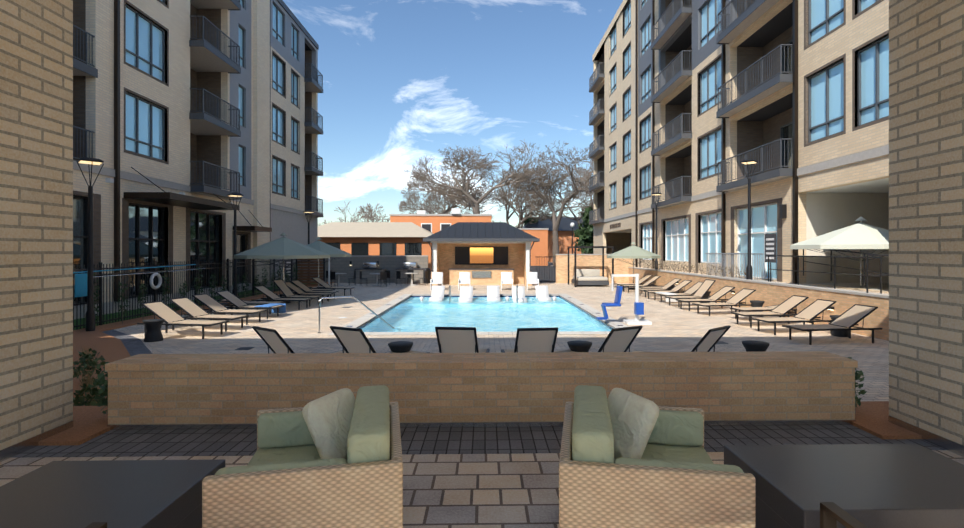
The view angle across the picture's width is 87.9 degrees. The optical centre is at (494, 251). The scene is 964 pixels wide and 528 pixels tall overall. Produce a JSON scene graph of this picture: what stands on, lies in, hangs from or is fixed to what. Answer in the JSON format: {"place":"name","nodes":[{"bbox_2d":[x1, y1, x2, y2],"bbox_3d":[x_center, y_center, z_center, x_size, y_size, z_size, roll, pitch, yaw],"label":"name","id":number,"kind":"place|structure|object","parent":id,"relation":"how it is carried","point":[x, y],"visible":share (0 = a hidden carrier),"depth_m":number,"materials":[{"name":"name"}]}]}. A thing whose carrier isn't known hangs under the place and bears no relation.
{"place":"outdoors","nodes":[
{"label":"outdoors","id":0,"kind":"place"},
{"bbox_2d":[283,0,622,226],"label":"sky","id":1,"kind":"structure","parent":0,"point":[405,81],"materials":[{"name":"blue"}]},
{"bbox_2d":[0,425,963,527],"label":"paver patio","id":2,"kind":"structure","parent":0,"point":[503,477],"depth_m":3.81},
{"bbox_2d":[85,522,106,527],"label":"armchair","id":3,"kind":"object","parent":2,"relation":"on","point":[98,525],"visible":1,"depth_m":1.74,"materials":[{"name":"brown wicker"}]},
{"bbox_2d":[0,459,224,527],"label":"granite table","id":4,"kind":"object","parent":2,"relation":"on","point":[124,494],"visible":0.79,"depth_m":2.42,"materials":[{"name":"black stone"}]},
{"bbox_2d":[202,385,402,527],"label":"club chair","id":5,"kind":"object","parent":2,"relation":"on","point":[332,460],"visible":1,"depth_m":2.16,"materials":[{"name":"wicker"},{"name":"fabric"}]},
{"bbox_2d":[105,351,857,429],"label":"brick wall","id":6,"kind":"structure","parent":2,"relation":"on","point":[240,391],"depth_m":4.43,"materials":[{"name":"brown brick"}]},
{"bbox_2d":[0,0,963,461],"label":"breezeway walls","id":7,"kind":"structure","parent":2,"relation":"on","point":[36,220],"depth_m":4.04,"materials":[{"name":"brick"}]},
{"bbox_2d":[559,385,754,527],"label":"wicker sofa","id":8,"kind":"object","parent":2,"relation":"on","point":[627,459],"visible":1,"depth_m":2.16,"materials":[{"name":"beige wicker"}]},
{"bbox_2d":[724,444,963,527],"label":"granite table","id":9,"kind":"object","parent":2,"relation":"on","point":[893,486],"visible":0.88,"depth_m":2.54,"materials":[{"name":"black stone"}]},
{"bbox_2d":[820,502,867,527],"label":"armchair","id":10,"kind":"object","parent":2,"relation":"on","point":[832,514],"visible":1,"depth_m":1.84,"materials":[{"name":"brown wicker"}]},
{"bbox_2d":[430,262,555,282],"bbox_3d":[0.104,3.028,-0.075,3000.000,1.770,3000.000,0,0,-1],"label":"terrain","id":11,"kind":"structure","parent":0,"point":[534,268],"depth_m":49.97,"materials":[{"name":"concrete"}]},
{"bbox_2d":[73,0,322,318],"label":"building","id":12,"kind":"structure","parent":11,"relation":"on","point":[189,116],"depth_m":21.25,"materials":[{"name":"grey"}]},
{"bbox_2d":[357,203,389,221],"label":"tree","id":13,"kind":"object","parent":11,"relation":"on","point":[370,213],"visible":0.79,"depth_m":95.70,"materials":[{"name":"grey plant"}]},
{"bbox_2d":[400,191,448,213],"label":"tree","id":14,"kind":"object","parent":11,"relation":"on","point":[423,206],"visible":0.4,"depth_m":96.97,"materials":[{"name":"brown plant"}]},
{"bbox_2d":[318,208,548,270],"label":"red brick building","id":15,"kind":"structure","parent":11,"relation":"on","point":[401,234],"depth_m":55.63,"materials":[{"name":"brick"}]},
{"bbox_2d":[398,179,484,213],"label":"tree","id":16,"kind":"object","parent":11,"relation":"on","point":[403,203],"visible":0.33,"depth_m":86.49,"materials":[{"name":"brown plant"}]},
{"bbox_2d":[318,201,578,227],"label":"distant tree line","id":17,"kind":"object","parent":11,"relation":"on","point":[354,220],"visible":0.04,"depth_m":130.34,"materials":[{"name":"brown plant"}]},
{"bbox_2d":[38,282,921,445],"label":"planting beds","id":18,"kind":"object","parent":11,"relation":"on","point":[110,344],"visible":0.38,"depth_m":6.67,"materials":[{"name":"brick"},{"name":"brown soil"},{"name":"soil"}]},
{"bbox_2d":[76,157,103,330],"bbox_3d":[-10.447,-0.152,12.924,0.553,4.530,0.552,0,0,-37],"label":"lamp post","id":19,"kind":"object","parent":18,"relation":"on","point":[90,319],"visible":0.92,"depth_m":12.88,"materials":[{"name":"black metal"}]},
{"bbox_2d":[73,259,299,329],"bbox_3d":[-11.025,1.213,16.951,0.060,1.800,24.533,0,0,-1],"label":"pool fence","id":20,"kind":"object","parent":18,"relation":"on","point":[269,267],"visible":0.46,"depth_m":16.68,"materials":[{"name":"black metal"}]},
{"bbox_2d":[73,260,290,296],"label":"pool signs","id":21,"kind":"object","parent":20,"relation":"attached to","point":[80,285],"visible":0.79,"depth_m":15.24,"materials":[{"name":"plastic"}]},
{"bbox_2d":[93,264,302,323],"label":"shrubs","id":22,"kind":"object","parent":18,"relation":"on","point":[181,289],"visible":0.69,"depth_m":17.06,"materials":[{"name":"green plant"}]},
{"bbox_2d":[227,193,242,296],"bbox_3d":[-10.747,-0.152,20.720,0.553,4.530,0.552,0,0,-37],"label":"lamp post","id":23,"kind":"object","parent":18,"relation":"on","point":[235,289],"visible":0.94,"depth_m":20.68,"materials":[{"name":"black metal"}]},
{"bbox_2d":[303,210,313,283],"bbox_3d":[-10.967,-0.152,29.517,0.553,4.530,0.552,0,0,35],"label":"lamp post","id":24,"kind":"object","parent":18,"relation":"on","point":[308,211],"visible":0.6,"depth_m":29.47,"materials":[{"name":"black metal"}]},
{"bbox_2d":[73,344,865,413],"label":"bed shrubs","id":25,"kind":"object","parent":18,"relation":"on","point":[89,385],"visible":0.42,"depth_m":5.81,"materials":[{"name":"green plant"}]},
{"bbox_2d":[403,142,559,213],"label":"oak tree","id":26,"kind":"object","parent":11,"relation":"on","point":[422,177],"visible":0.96,"depth_m":76.53,"materials":[{"name":"brown plant"}]},
{"bbox_2d":[475,167,557,227],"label":"tree","id":27,"kind":"object","parent":11,"relation":"on","point":[529,193],"visible":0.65,"depth_m":88.12,"materials":[{"name":"brown plant"}]},
{"bbox_2d":[487,184,546,227],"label":"tree","id":28,"kind":"object","parent":11,"relation":"on","point":[524,210],"visible":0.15,"depth_m":93.45,"materials":[{"name":"brown plant"}]},
{"bbox_2d":[511,140,592,264],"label":"oak tree","id":29,"kind":"object","parent":11,"relation":"on","point":[556,223],"visible":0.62,"depth_m":75.63,"materials":[{"name":"brown plant"}]},
{"bbox_2d":[523,217,582,261],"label":"distant houses","id":30,"kind":"structure","parent":11,"relation":"on","point":[565,234],"depth_m":96.22,"materials":[{"name":"orange brick"}]},
{"bbox_2d":[523,214,538,225],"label":"evergreen","id":31,"kind":"object","parent":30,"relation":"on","point":[526,221],"visible":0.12,"depth_m":99.18,"materials":[{"name":"green plant"}]},
{"bbox_2d":[530,164,592,253],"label":"tree","id":32,"kind":"object","parent":11,"relation":"on","point":[574,215],"visible":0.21,"depth_m":86.16,"materials":[{"name":"brown plant"}]},
{"bbox_2d":[570,223,574,253],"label":"street lamps","id":33,"kind":"object","parent":11,"relation":"on","point":[572,225],"visible":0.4,"depth_m":66.06,"materials":[{"name":"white metal"}]},
{"bbox_2d":[574,206,592,253],"bbox_3d":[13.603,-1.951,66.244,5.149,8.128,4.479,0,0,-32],"label":"evergreen","id":34,"kind":"object","parent":11,"relation":"on","point":[586,234],"visible":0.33,"depth_m":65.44,"materials":[{"name":"green plant"}]},
{"bbox_2d":[575,184,592,223],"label":"tree","id":35,"kind":"object","parent":11,"relation":"on","point":[585,204],"visible":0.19,"depth_m":68.44,"materials":[{"name":"brown plant"}]},
{"bbox_2d":[589,0,888,292],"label":"building","id":36,"kind":"structure","parent":11,"relation":"on","point":[696,103],"depth_m":21.81,"materials":[{"name":"grey"}]},
{"bbox_2d":[114,283,888,400],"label":"pool deck","id":37,"kind":"structure","parent":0,"point":[673,327],"depth_m":12.97,"materials":[{"name":"beige concrete"}]},
{"bbox_2d":[142,319,164,341],"bbox_3d":[-8.025,1.867,11.771,0.440,0.492,0.440,0,0,-1],"label":"side table","id":38,"kind":"object","parent":37,"relation":"on","point":[153,331],"visible":1,"depth_m":11.65,"materials":[{"name":"wicker"}]},
{"bbox_2d":[137,301,228,338],"bbox_3d":[-7.743,1.696,12.459,1.980,0.834,0.680,0,0,8],"label":"lounger","id":39,"kind":"object","parent":37,"relation":"on","point":[162,310],"visible":0.81,"depth_m":12.46,"materials":[{"name":"beige fabric"}]},
{"bbox_2d":[169,297,248,331],"bbox_3d":[-7.762,1.696,13.541,1.980,0.834,0.680,0,0,9],"label":"lounger","id":40,"kind":"object","parent":37,"relation":"on","point":[190,307],"visible":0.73,"depth_m":13.52,"materials":[{"name":"beige fabric"}]},
{"bbox_2d":[192,293,265,324],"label":"lounger","id":41,"kind":"object","parent":37,"relation":"on","point":[210,302],"visible":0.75,"depth_m":14.71,"materials":[{"name":"beige fabric"}]},
{"bbox_2d":[215,290,283,318],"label":"lounger","id":42,"kind":"object","parent":37,"relation":"on","point":[231,298],"visible":0.67,"depth_m":15.90,"materials":[{"name":"beige fabric"}]},
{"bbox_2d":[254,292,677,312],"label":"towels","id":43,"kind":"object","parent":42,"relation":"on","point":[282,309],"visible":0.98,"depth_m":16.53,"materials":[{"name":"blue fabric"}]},
{"bbox_2d":[218,299,284,313],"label":"lounger","id":44,"kind":"object","parent":37,"relation":"on","point":[253,302],"visible":0.35,"depth_m":17.09,"materials":[{"name":"beige metal"}]},
{"bbox_2d":[251,285,311,309],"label":"lounger","id":45,"kind":"object","parent":37,"relation":"on","point":[267,292],"visible":0.96,"depth_m":18.28,"materials":[{"name":"beige fabric"}]},
{"bbox_2d":[234,232,329,302],"bbox_3d":[-8.591,0.673,20.362,3.326,2.880,3.326,0,0,-1],"label":"umbrella","id":46,"kind":"object","parent":37,"relation":"on","point":[283,247],"visible":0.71,"depth_m":19.45,"materials":[{"name":"grey fabric"}]},
{"bbox_2d":[272,279,322,306],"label":"lounger","id":47,"kind":"object","parent":37,"relation":"on","point":[284,288],"visible":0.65,"depth_m":19.42,"materials":[{"name":"beige fabric"}]},
{"bbox_2d":[252,326,345,352],"bbox_3d":[-2.991,1.620,7.887,0.680,0.986,1.980,0,0,36],"label":"lounger","id":48,"kind":"object","parent":37,"relation":"on","point":[273,340],"visible":0.25,"depth_m":7.48,"materials":[{"name":"beige fabric"}]},
{"bbox_2d":[280,282,332,302],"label":"lounger","id":49,"kind":"object","parent":37,"relation":"on","point":[296,289],"visible":0.77,"depth_m":20.67,"materials":[{"name":"beige fabric"}]},
{"bbox_2d":[291,287,334,296],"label":"lounger","id":50,"kind":"object","parent":37,"relation":"on","point":[321,290],"visible":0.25,"depth_m":22.87,"materials":[{"name":"beige fabric"}]},
{"bbox_2d":[290,280,338,300],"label":"lounger","id":51,"kind":"object","parent":37,"relation":"on","point":[302,286],"visible":0.73,"depth_m":21.74,"materials":[{"name":"beige fabric"}]},
{"bbox_2d":[301,237,351,276],"bbox_3d":[-8.779,0.698,24.959,2.956,2.830,2.956,0,0,-1],"label":"umbrella","id":52,"kind":"object","parent":37,"relation":"on","point":[331,251],"visible":0.54,"depth_m":24.48,"materials":[{"name":"fabric"}]},
{"bbox_2d":[311,277,354,295],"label":"lounger","id":53,"kind":"object","parent":37,"relation":"on","point":[321,282],"visible":0.9,"depth_m":24.11,"materials":[{"name":"beige fabric"}]},
{"bbox_2d":[326,270,355,285],"bbox_3d":[-9.443,1.661,30.319,1.920,0.905,1.775,0,0,-1],"label":"patio dining set","id":54,"kind":"object","parent":37,"relation":"on","point":[332,275],"visible":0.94,"depth_m":30.38,"materials":[{"name":"metal"}]},
{"bbox_2d":[318,296,394,333],"bbox_3d":[-3.510,2.142,13.467,2.413,1.942,0.413,0,0,-40],"label":"pool handrail","id":55,"kind":"object","parent":37,"relation":"on","point":[364,305],"visible":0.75,"depth_m":13.03,"materials":[{"name":"silver metal"}]},
{"bbox_2d":[360,270,389,286],"bbox_3d":[-6.965,1.661,30.122,1.920,0.905,1.775,0,0,-41],"label":"patio dining set","id":56,"kind":"object","parent":37,"relation":"on","point":[385,275],"visible":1,"depth_m":29.96,"materials":[{"name":"metal"}]},
{"bbox_2d":[330,326,429,352],"bbox_3d":[-1.884,1.620,7.976,0.680,0.986,1.980,0,0,28],"label":"lounger","id":57,"kind":"object","parent":37,"relation":"on","point":[353,340],"visible":0.35,"depth_m":7.53,"materials":[{"name":"beige fabric"}]},
{"bbox_2d":[355,262,429,283],"bbox_3d":[-6.635,1.428,32.842,4.890,1.370,0.880,0,0,-1],"label":"outdoor grill","id":58,"kind":"object","parent":37,"relation":"on","point":[368,268],"visible":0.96,"depth_m":32.47,"materials":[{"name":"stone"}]},
{"bbox_2d":[388,341,412,352],"bbox_3d":[-1.647,1.867,8.793,0.440,0.492,0.440,0,0,-1],"label":"side table","id":59,"kind":"object","parent":37,"relation":"on","point":[400,346],"visible":0.44,"depth_m":8.66,"materials":[{"name":"plastic"}]},
{"bbox_2d":[396,270,427,285],"bbox_3d":[-4.958,1.661,30.850,1.775,0.905,1.920,0,0,9],"label":"patio dining set","id":60,"kind":"object","parent":37,"relation":"on","point":[410,273],"visible":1,"depth_m":30.66,"materials":[{"name":"metal"}]},
{"bbox_2d":[430,272,442,289],"bbox_3d":[-3.120,1.638,27.163,0.640,0.950,0.689,0,0,-1],"label":"white chair","id":61,"kind":"object","parent":37,"relation":"on","point":[437,277],"visible":0.9,"depth_m":27.39,"materials":[{"name":"white plastic"}]},
{"bbox_2d":[435,327,489,352],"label":"lounger","id":62,"kind":"object","parent":37,"relation":"on","point":[457,340],"visible":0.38,"depth_m":7.58,"materials":[{"name":"beige fabric"}]},
{"bbox_2d":[458,272,470,289],"bbox_3d":[-1.620,1.638,27.192,0.640,0.950,0.689,0,0,-1],"label":"white chair","id":63,"kind":"object","parent":37,"relation":"on","point":[464,277],"visible":0.96,"depth_m":27.42,"materials":[{"name":"white plastic"}]},
{"bbox_2d":[296,254,632,285],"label":"walls","id":64,"kind":"structure","parent":37,"relation":"on","point":[348,266],"depth_m":32.99,"materials":[{"name":"brick"}]},
{"bbox_2d":[423,222,539,285],"bbox_3d":[-0.809,0.126,31.794,6.980,3.974,3.940,0,0,-1],"label":"cabana","id":65,"kind":"object","parent":37,"relation":"on","point":[485,253],"visible":0.94,"depth_m":31.32,"materials":[{"name":"white paint"}]},
{"bbox_2d":[235,297,727,349],"bbox_3d":[-0.265,2.105,19.122,10.900,0.016,18.900,0,0,-1],"label":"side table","id":66,"kind":"object","parent":37,"relation":"on","point":[249,348],"visible":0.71,"depth_m":11.52,"materials":[{"name":"metal"}]},
{"bbox_2d":[358,296,612,328],"bbox_3d":[-0.330,2.861,18.570,7.310,1.405,11.300,0,0,-1],"label":"pool coping","id":67,"kind":"object","parent":37,"relation":"in","point":[483,296],"visible":0.04,"depth_m":19.96,"materials":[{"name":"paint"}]},
{"bbox_2d":[429,286,444,299],"bbox_3d":[-2.638,2.057,22.887,0.600,0.828,1.780,0,0,-1],"label":"pool chaise","id":68,"kind":"object","parent":67,"relation":"on","point":[437,292],"visible":0.58,"depth_m":23.39,"materials":[{"name":"white plastic"}]},
{"bbox_2d":[459,286,472,300],"bbox_3d":[-1.278,2.057,22.413,0.600,0.828,1.780,0,0,-1],"label":"pool chaise","id":69,"kind":"object","parent":67,"relation":"on","point":[466,293],"visible":0.54,"depth_m":22.95,"materials":[{"name":"white plastic"}]},
{"bbox_2d":[449,285,517,302],"bbox_3d":[-0.462,1.958,21.558,2.935,0.970,0.720,0,0,-1],"label":"pool handrail","id":70,"kind":"object","parent":67,"relation":"on","point":[516,293],"visible":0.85,"depth_m":21.28,"materials":[{"name":"silver metal"}]},
{"bbox_2d":[361,297,611,331],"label":"pool water","id":71,"kind":"structure","parent":67,"relation":"in","point":[426,314],"depth_m":16.82,"materials":[{"name":"blue liquid"}]},
{"bbox_2d":[420,296,556,300],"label":"pool bubblers","id":72,"kind":"object","parent":67,"relation":"on","point":[506,298],"visible":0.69,"depth_m":22.18,"materials":[{"name":"white liquid"}]},
{"bbox_2d":[487,286,499,299],"bbox_3d":[-0.038,2.057,22.937,0.600,0.828,1.780,0,0,-1],"label":"pool chaise","id":73,"kind":"object","parent":67,"relation":"on","point":[493,292],"visible":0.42,"depth_m":23.46,"materials":[{"name":"white plastic"}]},
{"bbox_2d":[512,286,526,300],"bbox_3d":[1.121,2.057,22.459,0.600,0.828,1.780,0,0,-1],"label":"pool chaise","id":74,"kind":"object","parent":67,"relation":"on","point":[521,293],"visible":0.54,"depth_m":22.99,"materials":[{"name":"white plastic"}]},
{"bbox_2d":[535,286,550,299],"bbox_3d":[2.261,2.057,22.981,0.600,0.828,1.780,0,0,-1],"label":"pool chaise","id":75,"kind":"object","parent":67,"relation":"on","point":[542,292],"visible":0.52,"depth_m":23.48,"materials":[{"name":"white plastic"}]},
{"bbox_2d":[501,272,512,289],"bbox_3d":[0.679,1.638,27.236,0.640,0.950,0.689,0,0,-1],"label":"white chair","id":76,"kind":"object","parent":37,"relation":"on","point":[506,277],"visible":0.92,"depth_m":27.47,"materials":[{"name":"white plastic"}]},
{"bbox_2d":[501,327,557,352],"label":"lounger","id":77,"kind":"object","parent":37,"relation":"on","point":[535,339],"visible":0.4,"depth_m":7.49,"materials":[{"name":"beige fabric"}]},
{"bbox_2d":[526,272,538,289],"bbox_3d":[2.079,1.638,27.263,0.640,0.950,0.689,0,0,-1],"label":"white chair","id":78,"kind":"object","parent":37,"relation":"on","point":[531,278],"visible":0.92,"depth_m":27.49,"materials":[{"name":"white plastic"}]},
{"bbox_2d":[567,340,591,351],"bbox_3d":[1.513,1.867,8.854,0.440,0.492,0.440,0,0,-1],"label":"side table","id":79,"kind":"object","parent":37,"relation":"on","point":[579,346],"visible":0.46,"depth_m":8.71,"materials":[{"name":"plastic"}]},
{"bbox_2d":[568,246,613,286],"bbox_3d":[5.819,0.913,30.441,2.300,2.400,2.500,0,0,-1],"label":"daybed","id":80,"kind":"object","parent":37,"relation":"on","point":[587,277],"visible":1,"depth_m":29.55,"materials":[{"name":"white fabric"}]},
{"bbox_2d":[554,325,642,351],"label":"lounger","id":81,"kind":"object","parent":37,"relation":"on","point":[619,339],"visible":0.25,"depth_m":7.55,"materials":[{"name":"beige fabric"}]},
{"bbox_2d":[596,274,651,324],"bbox_3d":[3.760,1.388,14.598,1.525,1.450,0.500,0,0,-1],"label":"pool lift","id":82,"kind":"object","parent":37,"relation":"on","point":[638,308],"visible":1,"depth_m":14.53,"materials":[{"name":"white paint"}]},
{"bbox_2d":[607,242,660,289],"bbox_3d":[7.674,0.798,27.576,2.679,2.630,2.679,0,0,-1],"label":"umbrella","id":83,"kind":"object","parent":37,"relation":"on","point":[633,251],"visible":0.94,"depth_m":26.84,"materials":[{"name":"fabric"}]},
{"bbox_2d":[615,274,653,285],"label":"lounger","id":84,"kind":"object","parent":37,"relation":"on","point":[644,278],"visible":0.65,"depth_m":26.89,"materials":[{"name":"beige metal"}]},
{"bbox_2d":[620,276,660,292],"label":"lounger","id":85,"kind":"object","parent":37,"relation":"on","point":[649,282],"visible":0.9,"depth_m":25.53,"materials":[{"name":"beige fabric"}]},
{"bbox_2d":[639,284,676,293],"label":"lounger","id":86,"kind":"object","parent":37,"relation":"on","point":[652,287],"visible":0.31,"depth_m":24.13,"materials":[{"name":"beige fabric"}]},
{"bbox_2d":[639,278,682,296],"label":"lounger","id":87,"kind":"object","parent":37,"relation":"on","point":[670,283],"visible":0.67,"depth_m":23.03,"materials":[{"name":"beige fabric"}]},
{"bbox_2d":[644,280,691,299],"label":"lounger","id":88,"kind":"object","parent":37,"relation":"on","point":[678,287],"visible":0.85,"depth_m":21.76,"materials":[{"name":"beige fabric"}]},
{"bbox_2d":[631,325,730,351],"bbox_3d":[2.915,1.620,7.921,0.680,0.986,1.980,0,0,-40],"label":"lounger","id":89,"kind":"object","parent":37,"relation":"on","point":[709,340],"visible":0.33,"depth_m":7.53,"materials":[{"name":"beige fabric"}]},
{"bbox_2d":[657,282,709,301],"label":"lounger","id":90,"kind":"object","parent":37,"relation":"on","point":[690,291],"visible":0.58,"depth_m":20.54,"materials":[{"name":"beige fabric"}]},
{"bbox_2d":[665,279,715,306],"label":"lounger","id":91,"kind":"object","parent":37,"relation":"on","point":[703,288],"visible":0.88,"depth_m":19.29,"materials":[{"name":"beige fabric"}]},
{"bbox_2d":[676,286,734,310],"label":"lounger","id":92,"kind":"object","parent":37,"relation":"on","point":[719,294],"visible":0.92,"depth_m":18.00,"materials":[{"name":"beige fabric"}]},
{"bbox_2d":[692,288,755,315],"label":"lounger","id":93,"kind":"object","parent":37,"relation":"on","point":[740,296],"visible":0.88,"depth_m":16.73,"materials":[{"name":"beige fabric"}]},
{"bbox_2d":[742,340,768,351],"bbox_3d":[4.633,1.867,8.864,0.440,0.492,0.440,0,0,-1],"label":"side table","id":94,"kind":"object","parent":37,"relation":"on","point":[754,346],"visible":0.52,"depth_m":8.74,"materials":[{"name":"wicker"}]},
{"bbox_2d":[750,300,764,316],"bbox_3d":[8.542,1.867,16.240,0.440,0.492,0.440,0,0,-1],"label":"side table","id":95,"kind":"object","parent":37,"relation":"on","point":[756,303],"visible":0.56,"depth_m":16.10,"materials":[{"name":"wicker"}]},
{"bbox_2d":[628,267,888,340],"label":"retaining wall","id":96,"kind":"structure","parent":37,"relation":"on","point":[769,293],"depth_m":15.33,"materials":[{"name":"brick"}]},
{"bbox_2d":[651,192,661,269],"bbox_3d":[9.445,-1.152,29.109,0.553,4.530,0.552,0,0,-37],"label":"lamp post","id":97,"kind":"object","parent":96,"relation":"on","point":[656,244],"visible":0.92,"depth_m":29.06,"materials":[{"name":"black metal"}]},
{"bbox_2d":[641,259,745,278],"bbox_3d":[9.562,0.789,25.570,0.599,0.656,12.584,0,0,-1],"label":"terrace hedge","id":98,"kind":"object","parent":96,"relation":"on","point":[691,267],"visible":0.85,"depth_m":23.70,"materials":[{"name":"brown plant"}]},
{"bbox_2d":[740,159,757,279],"bbox_3d":[9.496,-1.152,18.608,0.553,4.530,0.552,0,0,35],"label":"lamp post","id":99,"kind":"object","parent":96,"relation":"on","point":[749,265],"visible":0.88,"depth_m":18.56,"materials":[{"name":"black metal"}]},
{"bbox_2d":[765,233,775,281],"bbox_3d":[10.070,0.238,18.220,0.042,1.750,0.700,0,0,-1],"label":"terrace sign","id":100,"kind":"object","parent":96,"relation":"on","point":[770,244],"visible":1,"depth_m":18.19,"materials":[{"name":"metal"}]},
{"bbox_2d":[705,249,888,293],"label":"terrace rails","id":101,"kind":"object","parent":96,"relation":"on","point":[881,274],"visible":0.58,"depth_m":15.61,"materials":[{"name":"black metal"}]},
{"bbox_2d":[790,217,888,286],"bbox_3d":[11.260,0.473,15.342,3.511,3.080,3.511,0,0,-1],"label":"terrace umbrella","id":102,"kind":"object","parent":96,"relation":"on","point":[860,235],"depth_m":14.63,"materials":[{"name":"beige fabric"}]},
{"bbox_2d":[730,304,796,321],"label":"lounger","id":103,"kind":"object","parent":37,"relation":"on","point":[750,309],"visible":0.48,"depth_m":15.30,"materials":[{"name":"beige fabric"}]},
{"bbox_2d":[731,295,808,327],"bbox_3d":[7.850,1.696,14.198,1.980,0.834,0.680,0,0,-5],"label":"lounger","id":104,"kind":"object","parent":37,"relation":"on","point":[788,305],"visible":0.9,"depth_m":14.13,"materials":[{"name":"beige fabric"}]},
{"bbox_2d":[751,299,835,334],"bbox_3d":[7.806,1.696,12.981,1.980,0.834,0.680,0,0,-7],"label":"lounger","id":105,"kind":"object","parent":37,"relation":"on","point":[811,312],"visible":0.94,"depth_m":12.94,"materials":[{"name":"beige fabric"}]},
{"bbox_2d":[782,304,881,344],"bbox_3d":[7.878,1.696,11.685,1.980,0.834,0.680,0,0,-7],"label":"lounger","id":106,"kind":"object","parent":37,"relation":"on","point":[853,316],"visible":1,"depth_m":11.65,"materials":[{"name":"beige fabric"}]},
{"bbox_2d":[830,315,848,336],"bbox_3d":[8.615,1.867,12.441,0.440,0.492,0.440,0,0,-1],"label":"side table","id":107,"kind":"object","parent":37,"relation":"on","point":[843,333],"visible":0.33,"depth_m":12.32,"materials":[{"name":"wicker"}]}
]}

